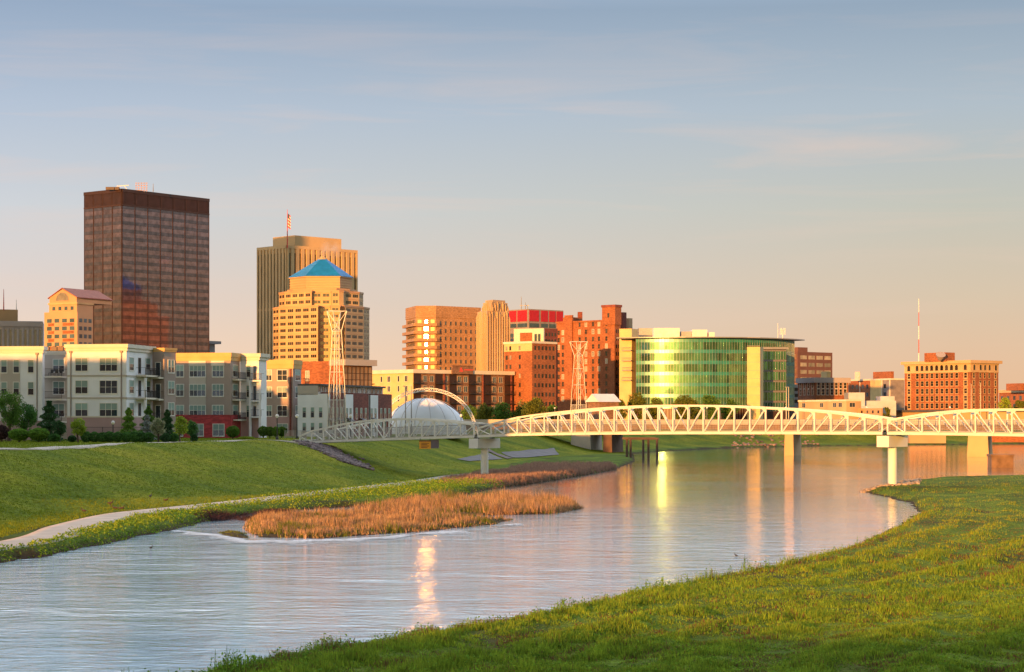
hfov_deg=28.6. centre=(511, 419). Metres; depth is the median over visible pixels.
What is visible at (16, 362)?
window
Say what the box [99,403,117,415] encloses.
window
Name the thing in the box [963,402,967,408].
window
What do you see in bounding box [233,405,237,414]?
window
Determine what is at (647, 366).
window
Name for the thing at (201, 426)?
window
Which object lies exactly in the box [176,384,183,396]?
window
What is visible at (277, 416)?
street lamp
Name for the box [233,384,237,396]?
window
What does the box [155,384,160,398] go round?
window
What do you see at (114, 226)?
window
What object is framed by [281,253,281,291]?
window
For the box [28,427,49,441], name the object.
round shrub
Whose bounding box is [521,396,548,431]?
street tree
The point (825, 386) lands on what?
brick building
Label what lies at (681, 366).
window
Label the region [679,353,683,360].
window
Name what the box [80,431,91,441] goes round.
hedge shrub
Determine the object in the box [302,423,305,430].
window
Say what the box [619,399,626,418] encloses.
street tree
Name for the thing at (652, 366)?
window
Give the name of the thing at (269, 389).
window
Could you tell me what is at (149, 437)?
hedge shrub
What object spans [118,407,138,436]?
evergreen tree
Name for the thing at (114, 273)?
window
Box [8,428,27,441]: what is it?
round shrub
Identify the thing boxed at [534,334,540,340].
roof window
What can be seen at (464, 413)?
street tree
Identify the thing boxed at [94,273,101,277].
window
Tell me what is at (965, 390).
window
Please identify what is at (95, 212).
window
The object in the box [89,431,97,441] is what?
hedge shrub
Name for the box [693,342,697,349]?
window
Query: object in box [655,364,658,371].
window
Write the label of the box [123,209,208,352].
window
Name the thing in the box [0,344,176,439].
apartment building
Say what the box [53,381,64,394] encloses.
window
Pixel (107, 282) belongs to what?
window
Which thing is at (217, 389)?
window
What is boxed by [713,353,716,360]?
window
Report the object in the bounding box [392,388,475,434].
tent pavilion
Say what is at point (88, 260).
window
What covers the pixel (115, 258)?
window
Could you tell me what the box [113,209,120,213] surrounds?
window
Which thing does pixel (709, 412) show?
street tree
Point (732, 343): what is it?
window
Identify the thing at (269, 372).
window
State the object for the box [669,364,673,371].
window
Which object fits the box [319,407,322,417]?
window
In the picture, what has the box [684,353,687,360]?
window
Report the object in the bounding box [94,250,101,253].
window
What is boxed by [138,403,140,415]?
window
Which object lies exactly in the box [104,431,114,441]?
hedge shrub
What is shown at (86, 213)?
window
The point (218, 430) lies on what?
window
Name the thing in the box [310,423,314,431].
window
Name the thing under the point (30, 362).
window
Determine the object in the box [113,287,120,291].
window
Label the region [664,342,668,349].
window
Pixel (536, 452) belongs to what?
paved slope
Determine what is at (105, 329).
window
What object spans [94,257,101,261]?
window
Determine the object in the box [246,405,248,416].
window
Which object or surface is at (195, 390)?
window
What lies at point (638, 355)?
window
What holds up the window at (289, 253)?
in the ribbed tower at (281, 260)
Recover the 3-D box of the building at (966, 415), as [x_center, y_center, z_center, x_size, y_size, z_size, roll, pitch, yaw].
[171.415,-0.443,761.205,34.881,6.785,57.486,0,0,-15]
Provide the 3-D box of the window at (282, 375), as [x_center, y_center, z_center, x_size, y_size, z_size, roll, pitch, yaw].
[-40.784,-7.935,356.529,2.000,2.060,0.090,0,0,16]
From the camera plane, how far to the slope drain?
393.27 m
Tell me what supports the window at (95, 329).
in the glass tower at (146, 262)
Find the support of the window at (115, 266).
in the glass tower at (146, 262)
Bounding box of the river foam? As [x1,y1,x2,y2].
[173,524,520,542]
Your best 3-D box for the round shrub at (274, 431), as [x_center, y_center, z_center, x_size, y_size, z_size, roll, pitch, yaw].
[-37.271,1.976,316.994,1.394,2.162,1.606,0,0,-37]
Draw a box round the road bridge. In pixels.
[463,419,1023,456]
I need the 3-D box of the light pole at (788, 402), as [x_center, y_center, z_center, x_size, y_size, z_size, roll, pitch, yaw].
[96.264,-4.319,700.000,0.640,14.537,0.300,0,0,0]
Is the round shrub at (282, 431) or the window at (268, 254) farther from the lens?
the window at (268, 254)
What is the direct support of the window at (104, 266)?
in the glass tower at (146, 262)
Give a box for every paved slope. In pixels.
[460,453,501,460]
[502,448,557,456]
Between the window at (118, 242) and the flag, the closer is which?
the window at (118, 242)
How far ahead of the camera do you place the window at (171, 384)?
298.48 m
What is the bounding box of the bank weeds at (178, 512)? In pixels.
[0,477,502,561]
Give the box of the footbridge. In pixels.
[299,405,1023,442]
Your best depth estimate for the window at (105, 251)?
1057.16 m
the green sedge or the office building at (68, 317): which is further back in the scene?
the office building at (68, 317)
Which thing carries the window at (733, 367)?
in the curved glass building at (667, 366)
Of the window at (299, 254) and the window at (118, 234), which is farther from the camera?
the window at (299, 254)
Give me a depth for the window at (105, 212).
1056.90 m
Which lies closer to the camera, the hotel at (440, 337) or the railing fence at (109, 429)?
the railing fence at (109, 429)
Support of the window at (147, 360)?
in the apartment building at (97, 387)
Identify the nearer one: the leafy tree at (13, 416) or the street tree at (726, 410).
the leafy tree at (13, 416)
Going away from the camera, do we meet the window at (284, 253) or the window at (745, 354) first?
the window at (745, 354)
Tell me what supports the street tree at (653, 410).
on the ground at (454, 450)
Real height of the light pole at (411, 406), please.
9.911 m
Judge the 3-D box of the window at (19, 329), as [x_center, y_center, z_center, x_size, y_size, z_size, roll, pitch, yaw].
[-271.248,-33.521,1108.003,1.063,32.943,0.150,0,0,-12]
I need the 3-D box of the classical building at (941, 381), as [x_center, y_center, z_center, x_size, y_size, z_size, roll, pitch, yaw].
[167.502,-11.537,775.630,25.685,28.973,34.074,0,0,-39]
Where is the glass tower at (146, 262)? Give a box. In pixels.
[84,182,209,352]
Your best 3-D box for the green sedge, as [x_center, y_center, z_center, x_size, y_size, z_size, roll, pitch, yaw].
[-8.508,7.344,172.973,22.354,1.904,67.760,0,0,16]
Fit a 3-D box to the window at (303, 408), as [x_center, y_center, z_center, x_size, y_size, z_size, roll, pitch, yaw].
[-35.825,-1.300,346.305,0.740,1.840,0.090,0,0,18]
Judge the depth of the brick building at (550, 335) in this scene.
744.64 m
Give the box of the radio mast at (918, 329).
[918,299,918,360]
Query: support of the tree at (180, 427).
on the ground at (454, 450)
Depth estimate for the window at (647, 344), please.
762.93 m
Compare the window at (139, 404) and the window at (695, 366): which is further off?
the window at (695, 366)
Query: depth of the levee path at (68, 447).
218.69 m
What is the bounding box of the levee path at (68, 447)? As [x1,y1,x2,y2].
[0,440,299,449]
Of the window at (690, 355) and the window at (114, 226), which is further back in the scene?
the window at (114, 226)
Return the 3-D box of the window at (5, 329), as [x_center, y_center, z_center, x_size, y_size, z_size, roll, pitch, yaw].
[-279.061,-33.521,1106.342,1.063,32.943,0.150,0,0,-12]
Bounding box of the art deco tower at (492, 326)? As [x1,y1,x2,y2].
[476,300,509,370]
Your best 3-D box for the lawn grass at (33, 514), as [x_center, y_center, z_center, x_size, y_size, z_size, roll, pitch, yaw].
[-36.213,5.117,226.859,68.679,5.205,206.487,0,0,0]
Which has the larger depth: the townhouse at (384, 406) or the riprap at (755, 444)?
the riprap at (755, 444)
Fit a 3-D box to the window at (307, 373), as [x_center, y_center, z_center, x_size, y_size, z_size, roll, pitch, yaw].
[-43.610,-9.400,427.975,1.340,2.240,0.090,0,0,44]
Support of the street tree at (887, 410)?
on the ground at (454, 450)
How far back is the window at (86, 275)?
1065.97 m
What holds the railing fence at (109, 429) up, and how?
on the ground at (454, 450)
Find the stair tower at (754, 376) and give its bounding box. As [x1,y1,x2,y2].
[747,337,762,418]
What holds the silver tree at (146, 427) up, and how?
on the ground at (454, 450)
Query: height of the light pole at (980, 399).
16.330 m
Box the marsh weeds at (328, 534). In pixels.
[219,511,512,537]
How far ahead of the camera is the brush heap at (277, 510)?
170.21 m
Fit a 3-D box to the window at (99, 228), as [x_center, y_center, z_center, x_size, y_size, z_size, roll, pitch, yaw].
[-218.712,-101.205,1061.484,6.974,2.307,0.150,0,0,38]
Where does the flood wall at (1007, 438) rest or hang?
on the ground at (454, 450)
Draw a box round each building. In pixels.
[0,289,43,345]
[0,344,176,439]
[44,288,112,350]
[176,353,269,437]
[209,341,220,352]
[267,360,308,435]
[301,359,376,385]
[372,365,514,416]
[503,328,556,412]
[509,297,562,341]
[544,328,557,409]
[585,394,620,418]
[616,328,804,418]
[795,347,831,383]
[796,371,850,407]
[798,399,861,418]
[844,393,895,417]
[848,371,904,409]
[858,408,882,418]
[896,409,1023,418]
[901,352,1001,413]
[998,383,1023,407]
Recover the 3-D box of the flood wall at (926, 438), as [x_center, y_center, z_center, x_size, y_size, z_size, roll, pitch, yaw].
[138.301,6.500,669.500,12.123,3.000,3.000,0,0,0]
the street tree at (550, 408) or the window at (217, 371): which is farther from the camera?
the street tree at (550, 408)
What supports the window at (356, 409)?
in the townhouse at (360, 406)
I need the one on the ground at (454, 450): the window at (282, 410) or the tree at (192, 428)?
the tree at (192, 428)
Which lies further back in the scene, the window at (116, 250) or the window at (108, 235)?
the window at (108, 235)
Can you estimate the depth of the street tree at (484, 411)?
518.20 m
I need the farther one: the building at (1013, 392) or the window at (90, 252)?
the window at (90, 252)
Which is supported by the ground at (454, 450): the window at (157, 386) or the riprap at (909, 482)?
the riprap at (909, 482)
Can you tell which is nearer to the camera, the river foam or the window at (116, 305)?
the river foam
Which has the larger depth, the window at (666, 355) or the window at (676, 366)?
the window at (666, 355)
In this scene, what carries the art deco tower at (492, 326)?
on the ground at (454, 450)
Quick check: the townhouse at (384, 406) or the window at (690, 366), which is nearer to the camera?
the townhouse at (384, 406)
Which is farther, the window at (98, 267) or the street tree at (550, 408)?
the window at (98, 267)
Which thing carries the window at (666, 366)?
in the curved glass building at (667, 366)
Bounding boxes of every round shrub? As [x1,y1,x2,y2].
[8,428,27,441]
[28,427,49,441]
[47,434,60,441]
[67,435,76,441]
[161,433,170,441]
[170,433,178,441]
[190,434,197,440]
[226,425,239,438]
[238,436,253,438]
[257,426,267,437]
[266,426,272,437]
[272,426,279,437]
[279,426,285,437]
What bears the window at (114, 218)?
in the glass tower at (146, 262)
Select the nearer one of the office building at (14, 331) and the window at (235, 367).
the window at (235, 367)
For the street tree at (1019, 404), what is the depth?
774.07 m
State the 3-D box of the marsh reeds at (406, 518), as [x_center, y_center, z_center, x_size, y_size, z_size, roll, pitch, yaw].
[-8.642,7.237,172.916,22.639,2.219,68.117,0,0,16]
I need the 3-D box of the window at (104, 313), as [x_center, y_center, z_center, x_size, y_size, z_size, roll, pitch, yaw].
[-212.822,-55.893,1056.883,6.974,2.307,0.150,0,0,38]
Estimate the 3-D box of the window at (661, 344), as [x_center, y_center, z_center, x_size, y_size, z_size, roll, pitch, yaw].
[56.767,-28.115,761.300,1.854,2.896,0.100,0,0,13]
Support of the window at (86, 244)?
in the glass tower at (146, 262)
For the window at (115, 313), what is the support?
in the glass tower at (146, 262)
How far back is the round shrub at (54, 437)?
255.49 m
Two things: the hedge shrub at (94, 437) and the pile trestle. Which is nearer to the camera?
the hedge shrub at (94, 437)
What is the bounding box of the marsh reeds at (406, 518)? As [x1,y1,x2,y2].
[243,487,583,537]
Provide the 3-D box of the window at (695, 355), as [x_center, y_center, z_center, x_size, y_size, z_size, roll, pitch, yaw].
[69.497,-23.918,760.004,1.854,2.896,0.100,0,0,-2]
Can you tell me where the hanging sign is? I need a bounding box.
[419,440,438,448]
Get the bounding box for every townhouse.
[298,384,334,436]
[320,384,343,435]
[334,384,354,435]
[344,385,368,435]
[360,386,377,435]
[369,386,391,435]
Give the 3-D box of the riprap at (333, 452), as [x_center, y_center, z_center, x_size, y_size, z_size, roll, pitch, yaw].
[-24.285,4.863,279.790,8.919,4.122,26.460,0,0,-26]
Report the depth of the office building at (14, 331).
1108.38 m
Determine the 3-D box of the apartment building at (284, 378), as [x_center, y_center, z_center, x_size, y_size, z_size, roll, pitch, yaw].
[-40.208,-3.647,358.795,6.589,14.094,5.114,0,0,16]
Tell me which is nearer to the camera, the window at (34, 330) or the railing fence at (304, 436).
the railing fence at (304, 436)
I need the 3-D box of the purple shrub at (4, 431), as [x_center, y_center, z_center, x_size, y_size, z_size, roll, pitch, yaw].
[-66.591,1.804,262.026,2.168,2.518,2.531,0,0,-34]
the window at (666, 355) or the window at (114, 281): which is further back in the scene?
the window at (114, 281)
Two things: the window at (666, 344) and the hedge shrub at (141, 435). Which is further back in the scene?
the window at (666, 344)
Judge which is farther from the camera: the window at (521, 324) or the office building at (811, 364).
the window at (521, 324)
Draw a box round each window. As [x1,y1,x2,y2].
[0,329,1,345]
[1,359,6,373]
[1,382,6,395]
[5,329,6,345]
[10,329,11,345]
[13,359,19,373]
[13,382,19,394]
[14,329,15,345]
[19,329,20,345]
[24,329,25,345]
[27,359,33,373]
[27,382,33,395]
[29,330,30,345]
[34,330,35,345]
[39,330,40,345]
[53,359,64,372]
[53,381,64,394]
[53,403,64,416]
[56,292,68,300]
[75,358,87,371]
[75,380,87,393]
[75,403,87,415]
[85,211,92,215]
[85,219,92,223]
[85,227,92,231]
[85,235,92,239]
[85,242,92,246]
[85,250,92,254]
[85,258,92,262]
[85,266,92,270]
[85,274,92,277]
[85,281,92,285]
[94,211,101,215]
[94,218,101,222]
[94,226,101,230]
[94,234,101,238]
[94,242,101,246]
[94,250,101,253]
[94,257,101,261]
[94,265,101,269]
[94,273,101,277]
[94,281,101,285]
[94,305,101,308]
[94,312,101,316]
[94,320,101,323]
[94,328,101,331]
[94,335,101,339]
[99,358,117,371]
[99,380,117,393]
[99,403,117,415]
[103,210,111,214]
[103,217,111,222]
[103,225,111,229]
[103,233,111,237]
[103,241,111,245]
[103,249,111,253]
[103,257,111,261]
[103,264,111,268]
[103,272,111,276]
[103,280,111,284]
[103,288,111,292]
[103,311,111,315]
[103,319,111,323]
[103,327,111,331]
[103,335,111,339]
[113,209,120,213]
[113,217,120,221]
[113,224,120,228]
[113,232,120,236]
[113,240,120,244]
[113,248,120,252]
[113,256,120,260]
[113,264,120,268]
[113,272,120,276]
[113,280,120,283]
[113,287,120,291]
[113,295,120,299]
[113,303,120,307]
[113,311,120,315]
[113,319,120,323]
[113,327,120,330]
[113,335,120,338]
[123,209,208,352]
[129,357,133,370]
[129,380,133,393]
[129,402,133,415]
[138,358,140,373]
[138,380,140,396]
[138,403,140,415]
[145,358,150,370]
[147,381,150,392]
[155,362,160,376]
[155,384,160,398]
[155,405,160,419]
[168,360,174,373]
[168,381,174,394]
[168,402,174,415]
[176,365,183,377]
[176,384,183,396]
[176,405,183,414]
[189,365,205,377]
[189,384,205,396]
[189,405,205,414]
[194,424,203,436]
[212,366,223,377]
[212,384,223,396]
[212,405,223,414]
[212,424,224,436]
[233,364,237,377]
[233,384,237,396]
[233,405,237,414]
[246,365,250,377]
[246,385,248,397]
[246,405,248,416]
[253,366,255,378]
[253,386,255,398]
[267,370,271,380]
[267,387,271,397]
[267,405,271,416]
[268,254,268,307]
[268,311,268,353]
[271,254,271,307]
[271,311,271,359]
[276,423,287,432]
[277,370,287,380]
[277,387,287,397]
[277,405,287,416]
[280,293,368,358]
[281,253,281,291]
[284,253,284,291]
[289,253,290,289]
[294,253,295,273]
[295,369,299,380]
[295,387,297,397]
[299,254,300,270]
[302,407,305,417]
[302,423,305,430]
[305,371,309,380]
[310,407,314,417]
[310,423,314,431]
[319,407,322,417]
[349,257,350,275]
[354,258,355,289]
[355,408,357,418]
[374,408,376,418]
[517,323,526,327]
[529,323,538,326]
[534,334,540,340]
[636,342,640,349]
[636,353,640,360]
[636,364,640,371]
[636,364,792,404]
[645,342,649,349]
[645,353,649,360]
[645,364,649,371]
[650,342,654,349]
[650,353,654,360]
[650,364,654,371]
[655,342,658,349]
[655,353,658,360]
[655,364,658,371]
[659,342,663,349]
[659,353,663,360]
[659,364,663,371]
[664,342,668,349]
[664,353,668,360]
[664,364,668,371]
[669,342,673,349]
[669,353,673,360]
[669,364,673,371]
[674,342,678,349]
[674,353,678,360]
[674,364,678,371]
[679,342,683,349]
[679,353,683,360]
[679,364,683,371]
[684,342,687,349]
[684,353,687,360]
[684,364,687,371]
[688,342,692,349]
[688,353,692,360]
[688,364,692,371]
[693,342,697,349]
[693,353,697,360]
[693,364,697,371]
[698,342,702,349]
[698,353,702,360]
[698,364,702,371]
[713,342,716,349]
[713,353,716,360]
[713,364,716,371]
[717,342,721,349]
[717,353,721,360]
[717,364,721,371]
[722,342,725,349]
[722,353,725,360]
[731,342,734,349]
[731,353,734,360]
[743,342,747,349]
[743,353,746,360]
[849,402,854,406]
[963,372,967,378]
[963,380,967,386]
[963,387,967,393]
[963,395,967,401]
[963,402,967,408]
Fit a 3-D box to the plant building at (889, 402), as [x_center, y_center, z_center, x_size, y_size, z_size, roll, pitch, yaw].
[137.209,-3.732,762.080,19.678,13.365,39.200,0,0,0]
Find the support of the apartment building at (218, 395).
on the ground at (454, 450)
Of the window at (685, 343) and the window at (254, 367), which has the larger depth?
the window at (685, 343)
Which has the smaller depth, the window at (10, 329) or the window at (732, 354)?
the window at (732, 354)
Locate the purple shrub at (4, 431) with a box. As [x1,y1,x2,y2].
[0,425,8,441]
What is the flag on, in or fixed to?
attached to the ribbed tower at (281, 260)
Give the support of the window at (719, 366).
in the curved glass building at (667, 366)
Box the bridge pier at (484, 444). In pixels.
[469,438,499,473]
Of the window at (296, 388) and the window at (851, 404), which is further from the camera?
the window at (851, 404)
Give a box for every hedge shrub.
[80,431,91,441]
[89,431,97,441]
[97,432,107,441]
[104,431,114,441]
[112,431,121,441]
[122,432,129,441]
[129,431,139,441]
[135,431,146,441]
[144,432,153,441]
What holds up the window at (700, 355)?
in the curved glass building at (667, 366)
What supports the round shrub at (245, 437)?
on the ground at (454, 450)
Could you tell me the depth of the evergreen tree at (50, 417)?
263.56 m
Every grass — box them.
[0,437,494,537]
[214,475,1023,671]
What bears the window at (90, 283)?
in the glass tower at (146, 262)
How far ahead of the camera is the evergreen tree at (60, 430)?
261.76 m
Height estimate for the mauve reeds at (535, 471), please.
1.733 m
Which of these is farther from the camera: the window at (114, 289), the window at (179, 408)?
the window at (114, 289)
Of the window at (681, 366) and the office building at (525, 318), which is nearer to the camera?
the window at (681, 366)
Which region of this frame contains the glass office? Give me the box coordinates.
[763,347,787,418]
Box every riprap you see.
[293,440,374,470]
[731,434,818,447]
[859,478,921,491]
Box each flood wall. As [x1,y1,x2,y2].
[908,435,945,442]
[992,436,1023,441]
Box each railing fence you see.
[93,427,141,436]
[285,430,306,437]
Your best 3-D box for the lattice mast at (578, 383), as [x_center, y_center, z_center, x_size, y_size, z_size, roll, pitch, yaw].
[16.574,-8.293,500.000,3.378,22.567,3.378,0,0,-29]
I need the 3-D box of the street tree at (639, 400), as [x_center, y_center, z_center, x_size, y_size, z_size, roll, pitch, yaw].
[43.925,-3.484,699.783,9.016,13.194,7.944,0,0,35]
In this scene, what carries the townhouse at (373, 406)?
on the ground at (454, 450)
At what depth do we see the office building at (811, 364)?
1006.66 m
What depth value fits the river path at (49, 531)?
148.26 m
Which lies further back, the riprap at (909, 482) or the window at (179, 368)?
the window at (179, 368)
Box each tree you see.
[0,388,22,440]
[12,401,37,440]
[30,400,67,441]
[54,420,66,441]
[70,418,87,441]
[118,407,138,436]
[138,406,157,440]
[140,415,156,441]
[149,417,165,441]
[157,409,175,440]
[173,416,189,441]
[186,420,198,435]
[461,405,476,429]
[474,403,494,430]
[491,402,511,430]
[510,399,526,429]
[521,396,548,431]
[541,404,559,430]
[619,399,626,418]
[625,392,651,418]
[648,397,665,418]
[671,395,698,418]
[694,394,722,418]
[720,398,740,418]
[882,407,890,430]
[998,397,1012,408]
[1014,400,1023,407]
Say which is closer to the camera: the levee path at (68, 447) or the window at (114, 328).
the levee path at (68, 447)
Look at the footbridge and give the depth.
254.07 m
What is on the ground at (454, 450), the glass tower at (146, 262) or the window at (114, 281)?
the glass tower at (146, 262)
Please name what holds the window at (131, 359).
in the apartment building at (97, 387)
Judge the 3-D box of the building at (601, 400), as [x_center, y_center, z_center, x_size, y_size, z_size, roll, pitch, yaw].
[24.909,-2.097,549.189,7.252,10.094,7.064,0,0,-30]
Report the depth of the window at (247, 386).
322.41 m
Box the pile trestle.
[622,437,658,459]
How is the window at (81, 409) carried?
in the apartment building at (97, 387)
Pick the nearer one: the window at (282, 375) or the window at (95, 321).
the window at (282, 375)
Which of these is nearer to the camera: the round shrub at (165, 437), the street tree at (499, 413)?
the round shrub at (165, 437)
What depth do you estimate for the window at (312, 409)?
345.82 m
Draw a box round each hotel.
[402,306,480,370]
[556,304,631,418]
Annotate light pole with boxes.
[403,386,405,426]
[409,385,411,433]
[788,387,788,418]
[980,383,980,418]
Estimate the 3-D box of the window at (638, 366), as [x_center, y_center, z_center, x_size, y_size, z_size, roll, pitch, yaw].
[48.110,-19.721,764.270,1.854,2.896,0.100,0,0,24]
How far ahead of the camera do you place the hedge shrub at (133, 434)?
256.09 m
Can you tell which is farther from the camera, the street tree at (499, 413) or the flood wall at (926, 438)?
the flood wall at (926, 438)
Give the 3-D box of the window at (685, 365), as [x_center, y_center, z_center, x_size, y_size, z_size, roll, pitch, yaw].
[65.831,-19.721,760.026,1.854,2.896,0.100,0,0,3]
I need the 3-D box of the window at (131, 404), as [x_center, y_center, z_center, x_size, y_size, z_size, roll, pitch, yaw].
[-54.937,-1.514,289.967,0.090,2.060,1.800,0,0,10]
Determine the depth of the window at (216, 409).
318.43 m
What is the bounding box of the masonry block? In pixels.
[987,454,1013,467]
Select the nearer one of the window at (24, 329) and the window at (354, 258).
the window at (24, 329)
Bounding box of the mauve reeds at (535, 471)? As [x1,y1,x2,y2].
[439,459,618,487]
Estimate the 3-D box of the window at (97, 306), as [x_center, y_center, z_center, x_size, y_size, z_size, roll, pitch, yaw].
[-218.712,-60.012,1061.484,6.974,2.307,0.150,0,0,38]
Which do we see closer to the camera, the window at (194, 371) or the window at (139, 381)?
the window at (139, 381)
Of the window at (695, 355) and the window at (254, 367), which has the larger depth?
the window at (695, 355)
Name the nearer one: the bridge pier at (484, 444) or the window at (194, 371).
the bridge pier at (484, 444)
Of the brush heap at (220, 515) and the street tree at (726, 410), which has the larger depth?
the street tree at (726, 410)
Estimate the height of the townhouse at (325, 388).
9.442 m
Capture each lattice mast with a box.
[327,310,346,436]
[569,341,587,431]
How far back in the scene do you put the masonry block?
346.00 m
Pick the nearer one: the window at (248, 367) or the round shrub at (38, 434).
the round shrub at (38, 434)
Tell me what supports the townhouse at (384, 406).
on the ground at (454, 450)
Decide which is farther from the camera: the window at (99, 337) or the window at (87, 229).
the window at (87, 229)
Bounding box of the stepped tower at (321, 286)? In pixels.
[273,256,369,361]
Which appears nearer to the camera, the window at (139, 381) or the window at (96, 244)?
the window at (139, 381)
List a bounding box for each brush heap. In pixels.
[194,507,257,521]
[223,507,302,516]
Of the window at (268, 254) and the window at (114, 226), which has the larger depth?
the window at (268, 254)
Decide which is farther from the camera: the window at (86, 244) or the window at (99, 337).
the window at (86, 244)
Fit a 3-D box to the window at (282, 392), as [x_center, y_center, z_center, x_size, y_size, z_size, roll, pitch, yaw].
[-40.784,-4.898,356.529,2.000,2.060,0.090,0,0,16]
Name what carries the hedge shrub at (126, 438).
on the ground at (454, 450)
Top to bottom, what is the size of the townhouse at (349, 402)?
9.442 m
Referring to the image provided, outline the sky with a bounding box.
[0,0,1023,409]
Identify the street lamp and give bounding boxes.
[275,414,278,439]
[295,414,298,438]
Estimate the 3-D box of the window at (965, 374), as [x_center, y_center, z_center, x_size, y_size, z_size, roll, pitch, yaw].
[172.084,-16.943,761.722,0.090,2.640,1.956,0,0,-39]
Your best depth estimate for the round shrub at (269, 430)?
317.51 m
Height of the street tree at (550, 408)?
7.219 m
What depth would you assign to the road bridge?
467.38 m
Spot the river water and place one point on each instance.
(171, 601)
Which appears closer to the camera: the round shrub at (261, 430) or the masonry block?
the round shrub at (261, 430)
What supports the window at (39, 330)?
in the office building at (14, 331)
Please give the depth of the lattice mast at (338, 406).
329.67 m
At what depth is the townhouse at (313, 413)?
345.88 m
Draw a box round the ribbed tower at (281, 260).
[257,211,357,359]
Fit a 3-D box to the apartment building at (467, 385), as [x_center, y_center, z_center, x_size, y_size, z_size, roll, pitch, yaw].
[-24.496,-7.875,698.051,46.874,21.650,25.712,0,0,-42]
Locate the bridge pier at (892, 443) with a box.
[877,435,907,483]
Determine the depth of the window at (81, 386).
289.15 m
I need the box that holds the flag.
[288,214,290,229]
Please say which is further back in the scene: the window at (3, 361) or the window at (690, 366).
the window at (690, 366)
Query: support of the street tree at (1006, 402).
on the ground at (454, 450)
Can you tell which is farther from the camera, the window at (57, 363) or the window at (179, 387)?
the window at (179, 387)
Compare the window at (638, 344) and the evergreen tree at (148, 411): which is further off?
the window at (638, 344)
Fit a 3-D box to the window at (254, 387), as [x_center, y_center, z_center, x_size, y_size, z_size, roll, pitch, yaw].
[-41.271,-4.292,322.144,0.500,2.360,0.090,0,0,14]
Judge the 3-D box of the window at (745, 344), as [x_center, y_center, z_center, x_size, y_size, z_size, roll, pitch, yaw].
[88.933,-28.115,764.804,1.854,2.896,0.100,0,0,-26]
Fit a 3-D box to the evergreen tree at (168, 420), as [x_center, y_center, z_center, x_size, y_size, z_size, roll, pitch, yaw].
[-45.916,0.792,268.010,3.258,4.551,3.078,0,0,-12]
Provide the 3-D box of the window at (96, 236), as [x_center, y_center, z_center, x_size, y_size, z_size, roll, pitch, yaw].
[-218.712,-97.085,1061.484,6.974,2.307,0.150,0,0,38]
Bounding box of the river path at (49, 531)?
[0,473,468,550]
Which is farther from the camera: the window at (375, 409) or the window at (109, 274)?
the window at (109, 274)
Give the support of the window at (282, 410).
in the apartment building at (284, 378)
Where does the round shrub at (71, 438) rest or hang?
on the ground at (454, 450)
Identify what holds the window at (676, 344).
in the curved glass building at (667, 366)
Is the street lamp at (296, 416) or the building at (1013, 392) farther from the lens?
the building at (1013, 392)
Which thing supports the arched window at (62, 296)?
in the office building at (68, 317)
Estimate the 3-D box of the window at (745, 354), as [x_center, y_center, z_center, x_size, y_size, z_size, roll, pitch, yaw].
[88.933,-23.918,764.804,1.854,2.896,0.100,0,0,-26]
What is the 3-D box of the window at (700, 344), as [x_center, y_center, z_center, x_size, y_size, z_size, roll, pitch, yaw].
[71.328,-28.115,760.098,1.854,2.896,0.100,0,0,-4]
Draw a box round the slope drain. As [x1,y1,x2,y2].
[488,448,511,458]
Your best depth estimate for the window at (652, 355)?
762.19 m
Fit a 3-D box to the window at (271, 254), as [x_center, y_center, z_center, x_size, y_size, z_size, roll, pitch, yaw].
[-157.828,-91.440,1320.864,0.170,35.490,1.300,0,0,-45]
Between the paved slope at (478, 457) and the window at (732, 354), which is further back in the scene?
the window at (732, 354)
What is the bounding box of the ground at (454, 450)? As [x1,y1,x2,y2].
[0,429,1023,671]
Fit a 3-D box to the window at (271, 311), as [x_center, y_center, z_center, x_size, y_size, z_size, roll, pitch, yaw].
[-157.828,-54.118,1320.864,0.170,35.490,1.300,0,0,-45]
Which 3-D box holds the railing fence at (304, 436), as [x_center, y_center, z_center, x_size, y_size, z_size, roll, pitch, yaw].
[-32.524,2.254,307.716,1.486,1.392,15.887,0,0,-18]
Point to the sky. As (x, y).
(817, 171)
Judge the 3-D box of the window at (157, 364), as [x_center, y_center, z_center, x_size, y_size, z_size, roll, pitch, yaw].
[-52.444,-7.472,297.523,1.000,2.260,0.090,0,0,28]
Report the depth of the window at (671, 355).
760.51 m
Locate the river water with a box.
[0,444,1023,671]
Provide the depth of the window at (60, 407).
296.01 m
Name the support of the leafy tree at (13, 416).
on the ground at (454, 450)
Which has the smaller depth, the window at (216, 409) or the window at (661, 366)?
the window at (216, 409)
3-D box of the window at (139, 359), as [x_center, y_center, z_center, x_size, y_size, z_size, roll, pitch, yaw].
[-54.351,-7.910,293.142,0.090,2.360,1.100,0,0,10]
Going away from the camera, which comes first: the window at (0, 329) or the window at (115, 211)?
the window at (115, 211)
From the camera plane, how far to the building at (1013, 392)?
1031.12 m
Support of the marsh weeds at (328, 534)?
on the ground at (454, 450)

